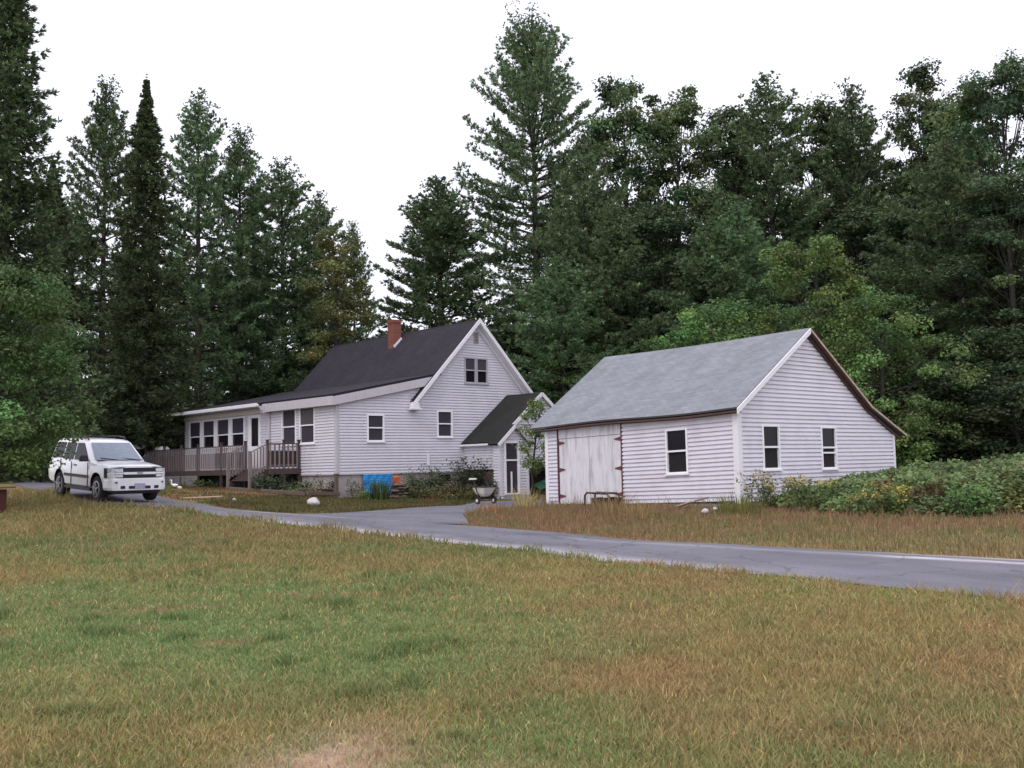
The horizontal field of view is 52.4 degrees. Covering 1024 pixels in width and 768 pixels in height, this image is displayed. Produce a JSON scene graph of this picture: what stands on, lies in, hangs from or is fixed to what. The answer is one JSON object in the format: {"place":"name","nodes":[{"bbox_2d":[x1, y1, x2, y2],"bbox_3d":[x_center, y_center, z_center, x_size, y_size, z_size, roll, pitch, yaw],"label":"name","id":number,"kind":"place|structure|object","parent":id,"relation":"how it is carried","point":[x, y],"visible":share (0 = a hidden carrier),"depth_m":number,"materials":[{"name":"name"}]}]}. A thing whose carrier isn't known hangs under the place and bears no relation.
{"place":"outdoors","nodes":[
{"label":"outdoors","id":0,"kind":"place"},
{"bbox_2d":[0,483,1023,767],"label":"ground","id":1,"kind":"structure","parent":0,"point":[352,745],"depth_m":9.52,"materials":[{"name":"green plant"}]},
{"bbox_2d":[0,486,15,513],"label":"wooden bin","id":2,"kind":"object","parent":1,"relation":"on","point":[3,499],"visible":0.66,"depth_m":24.60,"materials":[{"name":"red paint"}]},
{"bbox_2d":[6,158,98,476],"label":"spruce tree","id":3,"kind":"object","parent":1,"relation":"on","point":[65,223],"visible":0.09,"depth_m":61.01,"materials":[{"name":"green plant"}]},
{"bbox_2d":[0,260,105,481],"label":"apple tree","id":4,"kind":"object","parent":1,"relation":"on","point":[13,281],"visible":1,"depth_m":26.30,"materials":[{"name":"green plant"}]},
{"bbox_2d":[0,0,126,482],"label":"spruce tree","id":5,"kind":"object","parent":1,"relation":"on","point":[18,127],"visible":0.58,"depth_m":46.98,"materials":[{"name":"green plant"}]},
{"bbox_2d":[11,190,115,378],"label":"pine tree","id":6,"kind":"object","parent":1,"relation":"on","point":[71,215],"visible":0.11,"depth_m":85.05,"materials":[{"name":"green plant"}]},
{"bbox_2d":[7,374,122,480],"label":"scrub tree","id":7,"kind":"object","parent":1,"relation":"on","point":[57,404],"visible":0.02,"depth_m":55.51,"materials":[{"name":"green plant"}]},
{"bbox_2d":[32,74,169,429],"bbox_3d":[-24.814,-6.392,62.989,7.519,25.467,7.978,-3,-5,22],"label":"pine tree","id":8,"kind":"object","parent":1,"relation":"on","point":[101,141],"visible":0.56,"depth_m":62.45,"materials":[{"name":"green plant"}]},
{"bbox_2d":[65,74,212,470],"bbox_3d":[-20.496,-5.242,56.843,8.070,24.034,8.344,1,-5,-28],"label":"spruce tree","id":9,"kind":"object","parent":1,"relation":"on","point":[139,420],"visible":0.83,"depth_m":56.05,"materials":[{"name":"green plant"}]},
{"bbox_2d":[106,283,221,430],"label":"pine tree","id":10,"kind":"object","parent":1,"relation":"on","point":[184,340],"visible":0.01,"depth_m":79.79,"materials":[{"name":"green plant"}]},
{"bbox_2d":[123,391,219,470],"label":"scrub tree","id":11,"kind":"object","parent":1,"relation":"on","point":[183,429],"visible":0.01,"depth_m":66.78,"materials":[{"name":"green plant"}]},
{"bbox_2d":[135,87,275,407],"bbox_3d":[-19.839,-6.103,65.385,8.065,25.455,8.452,-4,-5,28],"label":"pine tree","id":12,"kind":"object","parent":1,"relation":"on","point":[195,176],"visible":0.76,"depth_m":64.61,"materials":[{"name":"green plant"}]},
{"bbox_2d":[189,479,223,487],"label":"weed","id":13,"kind":"object","parent":1,"relation":"on","point":[196,483],"visible":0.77,"depth_m":48.05,"materials":[{"name":"green plant"}]},
{"bbox_2d":[144,439,300,489],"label":"wooden deck","id":14,"kind":"structure","parent":1,"relation":"on","point":[213,462],"depth_m":47.71,"materials":[{"name":"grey wood"}]},
{"bbox_2d":[187,283,264,402],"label":"pine tree","id":15,"kind":"object","parent":1,"relation":"on","point":[218,342],"visible":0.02,"depth_m":83.45,"materials":[{"name":"green plant"}]},
{"bbox_2d":[183,380,272,417],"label":"scrub tree","id":16,"kind":"object","parent":1,"relation":"on","point":[220,403],"visible":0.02,"depth_m":70.23,"materials":[{"name":"green plant"}]},
{"bbox_2d":[170,122,304,401],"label":"pine tree","id":17,"kind":"object","parent":1,"relation":"on","point":[241,156],"visible":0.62,"depth_m":67.39,"materials":[{"name":"green plant"}]},
{"bbox_2d":[204,265,303,401],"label":"pine tree","id":18,"kind":"object","parent":1,"relation":"on","point":[261,317],"visible":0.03,"depth_m":85.95,"materials":[{"name":"green plant"}]},
{"bbox_2d":[222,361,312,403],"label":"scrub tree","id":19,"kind":"object","parent":1,"relation":"on","point":[283,370],"visible":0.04,"depth_m":68.17,"materials":[{"name":"green plant"}]},
{"bbox_2d":[249,470,297,489],"bbox_3d":[-10.195,4.151,44.093,1.891,1.039,1.573,3,-6,-44],"label":"weed","id":20,"kind":"object","parent":1,"relation":"on","point":[262,484],"visible":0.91,"depth_m":43.95,"materials":[{"name":"green plant"}]},
{"bbox_2d":[260,489,305,495],"bbox_3d":[-9.232,4.368,41.923,1.784,0.310,0.160,-1,-5,-2],"label":"landscape timber","id":21,"kind":"object","parent":1,"relation":"on","point":[282,492],"visible":1,"depth_m":41.84,"materials":[{"name":"brown wood"}]},
{"bbox_2d":[185,155,381,401],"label":"pine tree","id":22,"kind":"object","parent":1,"relation":"on","point":[294,232],"visible":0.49,"depth_m":68.70,"materials":[{"name":"green plant"}]},
{"bbox_2d":[157,484,474,512],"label":"bank weeds","id":23,"kind":"object","parent":1,"relation":"on","point":[263,501],"visible":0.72,"depth_m":35.40,"materials":[{"name":"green plant"}]},
{"bbox_2d":[306,491,339,495],"bbox_3d":[-7.739,4.494,42.649,0.160,0.232,1.790,-5,-6,37],"label":"landscape timber","id":24,"kind":"object","parent":1,"relation":"on","point":[324,493],"visible":1,"depth_m":42.59,"materials":[{"name":"brown wood"}]},
{"bbox_2d":[277,190,370,370],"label":"pine tree","id":25,"kind":"object","parent":1,"relation":"on","point":[328,216],"visible":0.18,"depth_m":72.69,"materials":[{"name":"green plant"}]},
{"bbox_2d":[293,226,380,366],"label":"birch tree","id":26,"kind":"object","parent":1,"relation":"on","point":[335,266],"visible":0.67,"depth_m":62.43,"materials":[{"name":"green plant"}]},
{"bbox_2d":[167,318,553,498],"bbox_3d":[-7.033,1.453,52.642,13.383,9.540,19.030,3,-6,-42],"label":"farmhouse","id":27,"kind":"object","parent":1,"relation":"on","point":[395,402],"visible":0.76,"depth_m":48.15,"materials":[{"name":"white wood"}]},
{"bbox_2d":[188,421,200,449],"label":"window","id":28,"kind":"structure","parent":27,"relation":"in","point":[195,426],"depth_m":54.26,"materials":[{"name":"white glass"}]},
{"bbox_2d":[201,419,213,449],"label":"window","id":29,"kind":"structure","parent":27,"relation":"in","point":[207,425],"depth_m":53.11,"materials":[{"name":"white glass"}]},
{"bbox_2d":[216,418,229,448],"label":"window","id":30,"kind":"structure","parent":27,"relation":"in","point":[222,425],"depth_m":51.92,"materials":[{"name":"white glass"}]},
{"bbox_2d":[231,416,244,447],"bbox_3d":[-13.331,2.347,50.678,0.185,1.490,1.420,3,-6,-42],"label":"window","id":31,"kind":"structure","parent":27,"relation":"in","point":[237,423],"depth_m":50.73,"materials":[{"name":"white plastic"}]},
{"bbox_2d":[248,415,260,467],"bbox_3d":[-12.202,2.736,49.430,0.140,2.490,1.200,3,-6,-42],"label":"door","id":32,"kind":"structure","parent":27,"relation":"in","point":[254,421],"depth_m":49.46,"materials":[{"name":"white wood"}]},
{"bbox_2d":[280,409,296,445],"bbox_3d":[-10.067,1.965,47.057,0.185,1.680,1.320,3,-6,-42],"label":"window","id":33,"kind":"structure","parent":27,"relation":"in","point":[288,417],"depth_m":47.09,"materials":[{"name":"white plastic"}]},
{"bbox_2d":[299,407,315,444],"bbox_3d":[-9.015,1.841,45.891,0.185,1.680,1.350,3,-6,-42],"label":"window","id":34,"kind":"structure","parent":27,"relation":"in","point":[307,416],"depth_m":45.92,"materials":[{"name":"white plastic"}]},
{"bbox_2d":[366,414,385,442],"bbox_3d":[-5.972,1.938,45.456,0.970,1.250,0.185,3,-6,-42],"label":"window","id":35,"kind":"structure","parent":27,"relation":"in","point":[375,423],"depth_m":45.47,"materials":[{"name":"white plastic"}]},
{"bbox_2d":[363,474,391,493],"bbox_3d":[-5.799,4.353,45.209,1.503,0.872,0.184,3,-6,-42],"label":"tarp","id":36,"kind":"object","parent":27,"relation":"hanging from","point":[370,477],"visible":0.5,"depth_m":45.22,"materials":[{"name":"blue plastic"}]},
{"bbox_2d":[436,410,453,437],"bbox_3d":[-3.120,1.862,48.033,0.970,1.290,0.185,3,-6,-42],"label":"window","id":37,"kind":"structure","parent":27,"relation":"in","point":[444,419],"depth_m":48.05,"materials":[{"name":"white plastic"}]},
{"bbox_2d":[464,357,476,383],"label":"window","id":38,"kind":"structure","parent":27,"relation":"in","point":[469,362],"depth_m":49.30,"materials":[{"name":"glass"}]},
{"bbox_2d":[476,358,488,384],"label":"window","id":39,"kind":"structure","parent":27,"relation":"in","point":[481,363],"depth_m":49.80,"materials":[{"name":"glass"}]},
{"bbox_2d":[503,442,520,494],"bbox_3d":[-0.032,3.786,46.918,0.940,2.370,0.160,3,-6,-42],"label":"door","id":40,"kind":"structure","parent":27,"relation":"in","point":[511,453],"depth_m":46.94,"materials":[{"name":"white wood"}]},
{"bbox_2d":[341,217,387,342],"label":"pine tree","id":41,"kind":"object","parent":1,"relation":"on","point":[352,231],"visible":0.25,"depth_m":76.87,"materials":[{"name":"green plant"}]},
{"bbox_2d":[362,475,399,499],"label":"daylily clump","id":42,"kind":"object","parent":1,"relation":"on","point":[379,491],"visible":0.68,"depth_m":43.28,"materials":[{"name":"green plant"}]},
{"bbox_2d":[301,500,543,523],"bbox_3d":[-1.473,4.080,34.689,5.172,0.323,20.338,-2,-5,12],"label":"parking apron","id":43,"kind":"object","parent":1,"relation":"on","point":[443,514],"visible":0.66,"depth_m":28.30,"materials":[{"name":"grey asphalt"}]},
{"bbox_2d":[403,463,444,492],"bbox_3d":[-3.957,4.291,45.926,2.026,1.596,1.767,0,-5,-20],"label":"shrub","id":44,"kind":"object","parent":1,"relation":"on","point":[430,479],"visible":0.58,"depth_m":45.75,"materials":[{"name":"green plant"}]},
{"bbox_2d":[409,484,442,498],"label":"weed","id":45,"kind":"object","parent":1,"relation":"on","point":[420,491],"visible":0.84,"depth_m":44.68,"materials":[{"name":"green plant"}]},
{"bbox_2d":[344,174,517,343],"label":"pine tree","id":46,"kind":"object","parent":1,"relation":"on","point":[442,225],"visible":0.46,"depth_m":71.40,"materials":[{"name":"green plant"}]},
{"bbox_2d":[453,488,477,499],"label":"weed","id":47,"kind":"object","parent":1,"relation":"on","point":[470,495],"visible":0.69,"depth_m":45.14,"materials":[{"name":"green plant"}]},
{"bbox_2d":[442,455,494,488],"bbox_3d":[-1.950,4.119,47.157,2.520,2.162,2.298,-1,-5,0],"label":"shrub","id":48,"kind":"object","parent":1,"relation":"on","point":[466,476],"visible":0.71,"depth_m":46.97,"materials":[{"name":"green plant"}]},
{"bbox_2d":[469,478,496,503],"bbox_3d":[-1.097,4.071,39.628,0.690,1.000,0.900,3,-6,-40],"label":"lawn spreader","id":49,"kind":"object","parent":1,"relation":"on","point":[483,491],"visible":0.98,"depth_m":39.43,"materials":[{"name":"beige plastic"}]},
{"bbox_2d":[439,313,580,402],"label":"scrub tree","id":50,"kind":"object","parent":1,"relation":"on","point":[506,337],"visible":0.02,"depth_m":63.27,"materials":[{"name":"green plant"}]},
{"bbox_2d":[0,520,1019,767],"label":"fallen leaves","id":51,"kind":"object","parent":1,"relation":"on","point":[544,698],"visible":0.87,"depth_m":7.15,"materials":[{"name":"brown plant"}]},
{"bbox_2d":[0,518,1023,767],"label":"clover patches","id":52,"kind":"object","parent":1,"relation":"on","point":[530,662],"visible":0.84,"depth_m":7.66,"materials":[{"name":"green plant"}]},
{"bbox_2d":[506,483,549,507],"bbox_3d":[0.451,3.532,32.776,1.462,0.821,1.349,1,-5,-24],"label":"grass tuft","id":53,"kind":"object","parent":1,"relation":"on","point":[525,501],"visible":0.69,"depth_m":32.68,"materials":[{"name":"beige plant"}]},
{"bbox_2d":[512,397,549,502],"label":"sapling","id":54,"kind":"object","parent":1,"relation":"on","point":[534,464],"visible":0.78,"depth_m":39.24,"materials":[{"name":"green plant"}]},
{"bbox_2d":[510,204,561,333],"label":"oak tree","id":55,"kind":"object","parent":1,"relation":"on","point":[518,286],"visible":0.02,"depth_m":84.83,"materials":[{"name":"green plant"}]},
{"bbox_2d":[448,0,625,372],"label":"pine tree","id":56,"kind":"object","parent":1,"relation":"on","point":[533,85],"visible":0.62,"depth_m":66.58,"materials":[{"name":"green plant"}]},
{"bbox_2d":[528,324,604,404],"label":"maple tree","id":57,"kind":"object","parent":1,"relation":"on","point":[567,381],"visible":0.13,"depth_m":56.45,"materials":[{"name":"green plant"}]},
{"bbox_2d":[505,250,636,401],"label":"pine tree","id":58,"kind":"object","parent":1,"relation":"on","point":[562,277],"visible":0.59,"depth_m":55.19,"materials":[{"name":"green plant"}]},
{"bbox_2d":[501,125,650,401],"bbox_3d":[4.227,-4.650,60.688,10.566,21.683,9.409,-2,-5,12],"label":"pine tree","id":59,"kind":"object","parent":1,"relation":"on","point":[575,206],"visible":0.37,"depth_m":60.68,"materials":[{"name":"green plant"}]},
{"bbox_2d":[584,491,619,505],"bbox_3d":[2.755,3.549,31.918,0.570,0.492,1.170,3,-6,-42],"label":"metal frame","id":60,"kind":"object","parent":1,"relation":"on","point":[595,493],"visible":0.47,"depth_m":31.69,"materials":[{"name":"grey metal"}]},
{"bbox_2d":[583,486,637,518],"bbox_3d":[2.437,2.951,25.954,1.453,0.875,1.508,-1,-5,0],"label":"grass tuft","id":61,"kind":"object","parent":1,"relation":"on","point":[609,507],"visible":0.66,"depth_m":25.88,"materials":[{"name":"brown plant"}]},
{"bbox_2d":[517,203,709,403],"bbox_3d":[5.844,-2.227,57.519,11.358,16.136,10.114,-1,-5,-9],"label":"pine tree","id":62,"kind":"object","parent":1,"relation":"on","point":[612,258],"visible":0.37,"depth_m":57.02,"materials":[{"name":"green plant"}]},
{"bbox_2d":[551,72,688,350],"bbox_3d":[6.546,-6.635,64.912,8.503,25.816,8.643,-1,-5,-5],"label":"pine tree","id":63,"kind":"object","parent":1,"relation":"on","point":[614,95],"visible":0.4,"depth_m":64.15,"materials":[{"name":"green plant"}]},
{"bbox_2d":[613,497,664,519],"bbox_3d":[3.015,3.022,25.184,1.314,0.604,1.300,-1,-5,0],"label":"grass tuft","id":64,"kind":"object","parent":1,"relation":"on","point":[639,510],"visible":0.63,"depth_m":25.07,"materials":[{"name":"brown plant"}]},
{"bbox_2d":[595,202,724,355],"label":"oak tree","id":65,"kind":"object","parent":1,"relation":"on","point":[655,226],"visible":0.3,"depth_m":57.95,"materials":[{"name":"green plant"}]},
{"bbox_2d":[631,84,740,336],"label":"oak tree","id":66,"kind":"object","parent":1,"relation":"on","point":[674,117],"visible":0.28,"depth_m":66.24,"materials":[{"name":"green plant"}]},
{"bbox_2d":[626,297,762,353],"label":"maple tree","id":67,"kind":"object","parent":1,"relation":"on","point":[730,315],"visible":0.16,"depth_m":48.68,"materials":[{"name":"green plant"}]},
{"bbox_2d":[633,211,781,351],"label":"pine tree","id":68,"kind":"object","parent":1,"relation":"on","point":[706,238],"visible":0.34,"depth_m":55.84,"materials":[{"name":"green plant"}]},
{"bbox_2d":[529,328,906,506],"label":"garage","id":69,"kind":"structure","parent":1,"relation":"on","point":[695,422],"depth_m":32.47,"materials":[{"name":"wood"}]},
{"bbox_2d":[559,437,591,504],"bbox_3d":[2.080,2.888,34.442,0.075,2.216,1.388,3,-6,-42],"label":"door","id":70,"kind":"structure","parent":69,"relation":"in","point":[574,456],"depth_m":34.42,"materials":[{"name":"white wood"}]},
{"bbox_2d":[589,434,621,497],"bbox_3d":[3.018,2.652,33.412,0.075,2.020,1.393,3,-6,-42],"label":"door","id":71,"kind":"structure","parent":69,"relation":"in","point":[604,451],"depth_m":33.40,"materials":[{"name":"white wood"}]},
{"bbox_2d":[665,428,689,475],"bbox_3d":[4.969,2.038,31.238,0.185,1.427,0.900,3,-6,-42],"label":"window","id":72,"kind":"structure","parent":69,"relation":"in","point":[676,440],"depth_m":31.26,"materials":[{"name":"white plastic"}]},
{"bbox_2d":[761,424,782,470],"bbox_3d":[7.624,1.883,30.672,0.940,1.370,0.185,3,-6,-42],"label":"window","id":73,"kind":"structure","parent":69,"relation":"in","point":[770,435],"depth_m":30.71,"materials":[{"name":"white plastic"}]},
{"bbox_2d":[819,426,839,470],"bbox_3d":[9.960,2.025,32.766,0.940,1.380,0.185,3,-6,-42],"label":"window","id":74,"kind":"structure","parent":69,"relation":"in","point":[828,436],"depth_m":32.80,"materials":[{"name":"white plastic"}]},
{"bbox_2d":[682,158,783,268],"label":"oak tree","id":75,"kind":"object","parent":1,"relation":"on","point":[714,188],"visible":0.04,"depth_m":84.86,"materials":[{"name":"green plant"}]},
{"bbox_2d":[670,103,796,333],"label":"oak tree","id":76,"kind":"object","parent":1,"relation":"on","point":[726,116],"visible":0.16,"depth_m":68.24,"materials":[{"name":"green plant"}]},
{"bbox_2d":[709,489,769,515],"bbox_3d":[5.738,2.986,26.260,1.662,0.682,1.582,-1,-5,0],"label":"grass tuft","id":77,"kind":"object","parent":1,"relation":"on","point":[742,503],"visible":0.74,"depth_m":25.98,"materials":[{"name":"green plant"}]},
{"bbox_2d":[460,491,1023,559],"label":"verge weeds","id":78,"kind":"object","parent":1,"relation":"on","point":[544,511],"visible":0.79,"depth_m":21.68,"materials":[{"name":"brown plant"}]},
{"bbox_2d":[669,195,855,356],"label":"pine tree","id":79,"kind":"object","parent":1,"relation":"on","point":[750,232],"visible":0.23,"depth_m":56.45,"materials":[{"name":"green plant"}]},
{"bbox_2d":[735,469,806,507],"bbox_3d":[7.009,2.864,28.424,1.895,1.253,1.809,-1,-5,0],"label":"goldenrod","id":80,"kind":"object","parent":1,"relation":"on","point":[770,489],"visible":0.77,"depth_m":28.26,"materials":[{"name":"green plant"}]},
{"bbox_2d":[691,70,872,346],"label":"pine tree","id":81,"kind":"object","parent":1,"relation":"on","point":[756,159],"visible":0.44,"depth_m":65.40,"materials":[{"name":"green plant"}]},
{"bbox_2d":[784,474,845,511],"bbox_3d":[7.659,2.829,26.741,1.412,1.053,1.475,-1,-5,-8],"label":"goldenrod","id":82,"kind":"object","parent":1,"relation":"on","point":[803,488],"visible":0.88,"depth_m":26.61,"materials":[{"name":"green plant"}]},
{"bbox_2d":[758,91,878,345],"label":"oak tree","id":83,"kind":"object","parent":1,"relation":"on","point":[818,108],"visible":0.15,"depth_m":68.28,"materials":[{"name":"green plant"}]},
{"bbox_2d":[728,234,919,411],"bbox_3d":[13.578,-0.759,45.376,8.391,11.283,8.692,-5,-6,37],"label":"maple tree","id":84,"kind":"object","parent":1,"relation":"on","point":[822,298],"visible":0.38,"depth_m":44.68,"materials":[{"name":"green plant"}]},
{"bbox_2d":[781,76,928,380],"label":"pine tree","id":85,"kind":"object","parent":1,"relation":"on","point":[863,131],"visible":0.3,"depth_m":66.29,"materials":[{"name":"green plant"}]},
{"bbox_2d":[806,202,922,379],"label":"oak tree","id":86,"kind":"object","parent":1,"relation":"on","point":[855,230],"visible":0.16,"depth_m":60.33,"materials":[{"name":"green plant"}]},
{"bbox_2d":[845,481,913,516],"bbox_3d":[8.682,2.742,24.456,1.523,0.905,1.315,-4,-5,30],"label":"goldenrod","id":87,"kind":"object","parent":1,"relation":"on","point":[893,497],"visible":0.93,"depth_m":24.16,"materials":[{"name":"green plant"}]},
{"bbox_2d":[768,452,1023,515],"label":"bramble thicket","id":88,"kind":"object","parent":1,"relation":"on","point":[926,481],"visible":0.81,"depth_m":25.45,"materials":[{"name":"green plant"}]},
{"bbox_2d":[821,289,991,469],"bbox_3d":[15.080,0.439,42.266,7.703,8.268,6.997,-1,-5,-2],"label":"maple tree","id":89,"kind":"object","parent":1,"relation":"on","point":[866,318],"visible":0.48,"depth_m":41.38,"materials":[{"name":"green plant"}]},
{"bbox_2d":[865,56,962,323],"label":"oak tree","id":90,"kind":"object","parent":1,"relation":"on","point":[919,76],"visible":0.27,"depth_m":65.14,"materials":[{"name":"green plant"}]},
{"bbox_2d":[848,196,983,388],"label":"oak tree","id":91,"kind":"object","parent":1,"relation":"on","point":[895,227],"visible":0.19,"depth_m":54.65,"materials":[{"name":"green plant"}]},
{"bbox_2d":[853,356,1012,466],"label":"scrub tree","id":92,"kind":"object","parent":1,"relation":"on","point":[928,385],"visible":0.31,"depth_m":42.43,"materials":[{"name":"green plant"}]},
{"bbox_2d":[845,133,1023,436],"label":"pine tree","id":93,"kind":"object","parent":1,"relation":"on","point":[953,183],"visible":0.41,"depth_m":50.28,"materials":[{"name":"green plant"}]},
{"bbox_2d":[901,189,984,394],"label":"spruce tree","id":94,"kind":"object","parent":1,"relation":"on","point":[937,331],"visible":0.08,"depth_m":52.29,"materials":[{"name":"green plant"}]},
{"bbox_2d":[903,77,1023,425],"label":"oak tree","id":95,"kind":"object","parent":1,"relation":"on","point":[969,118],"visible":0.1,"depth_m":60.91,"materials":[{"name":"green plant"}]},
{"bbox_2d":[905,363,1023,461],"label":"scrub tree","id":96,"kind":"object","parent":1,"relation":"on","point":[977,371],"visible":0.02,"depth_m":44.56,"materials":[{"name":"green plant"}]},
{"bbox_2d":[935,477,998,517],"bbox_3d":[10.139,2.620,23.301,1.423,1.034,1.184,2,-6,-38],"label":"weed","id":97,"kind":"object","parent":1,"relation":"on","point":[966,509],"visible":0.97,"depth_m":23.21,"materials":[{"name":"green plant"}]},
{"bbox_2d":[928,167,1023,440],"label":"pine tree","id":98,"kind":"object","parent":1,"relation":"on","point":[999,186],"visible":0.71,"depth_m":46.38,"materials":[{"name":"green plant"}]},
{"bbox_2d":[931,369,1023,462],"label":"scrub tree","id":99,"kind":"object","parent":1,"relation":"on","point":[1015,391],"visible":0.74,"depth_m":41.55,"materials":[{"name":"green plant"}]},
{"bbox_2d":[945,47,1023,326],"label":"oak tree","id":100,"kind":"object","parent":1,"relation":"on","point":[1009,104],"visible":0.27,"depth_m":57.30,"materials":[{"name":"green plant"}]},
{"bbox_2d":[955,171,1023,449],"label":"spruce tree","id":101,"kind":"object","parent":1,"relation":"on","point":[990,290],"visible":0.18,"depth_m":47.17,"materials":[{"name":"green plant"}]},
{"bbox_2d":[983,461,1023,508],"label":"weed","id":102,"kind":"object","parent":1,"relation":"on","point":[1004,465],"visible":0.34,"depth_m":24.38,"materials":[{"name":"green plant"}]},
{"bbox_2d":[0,0,1023,404],"label":"sky","id":103,"kind":"structure","parent":0,"point":[369,99],"materials":[{"name":"white"}]},
{"bbox_2d":[7,477,1023,599],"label":"driveway","id":104,"kind":"structure","parent":0,"point":[886,569],"depth_m":15.90,"materials":[{"name":"grey asphalt"}]},
{"bbox_2d":[49,435,164,501],"bbox_3d":[-12.064,2.466,30.907,2.134,1.858,4.615,3,-3,-44],"label":"suv","id":105,"kind":"object","parent":104,"relation":"on","point":[102,467],"visible":0.98,"depth_m":29.96,"materials":[{"name":"white paint"}]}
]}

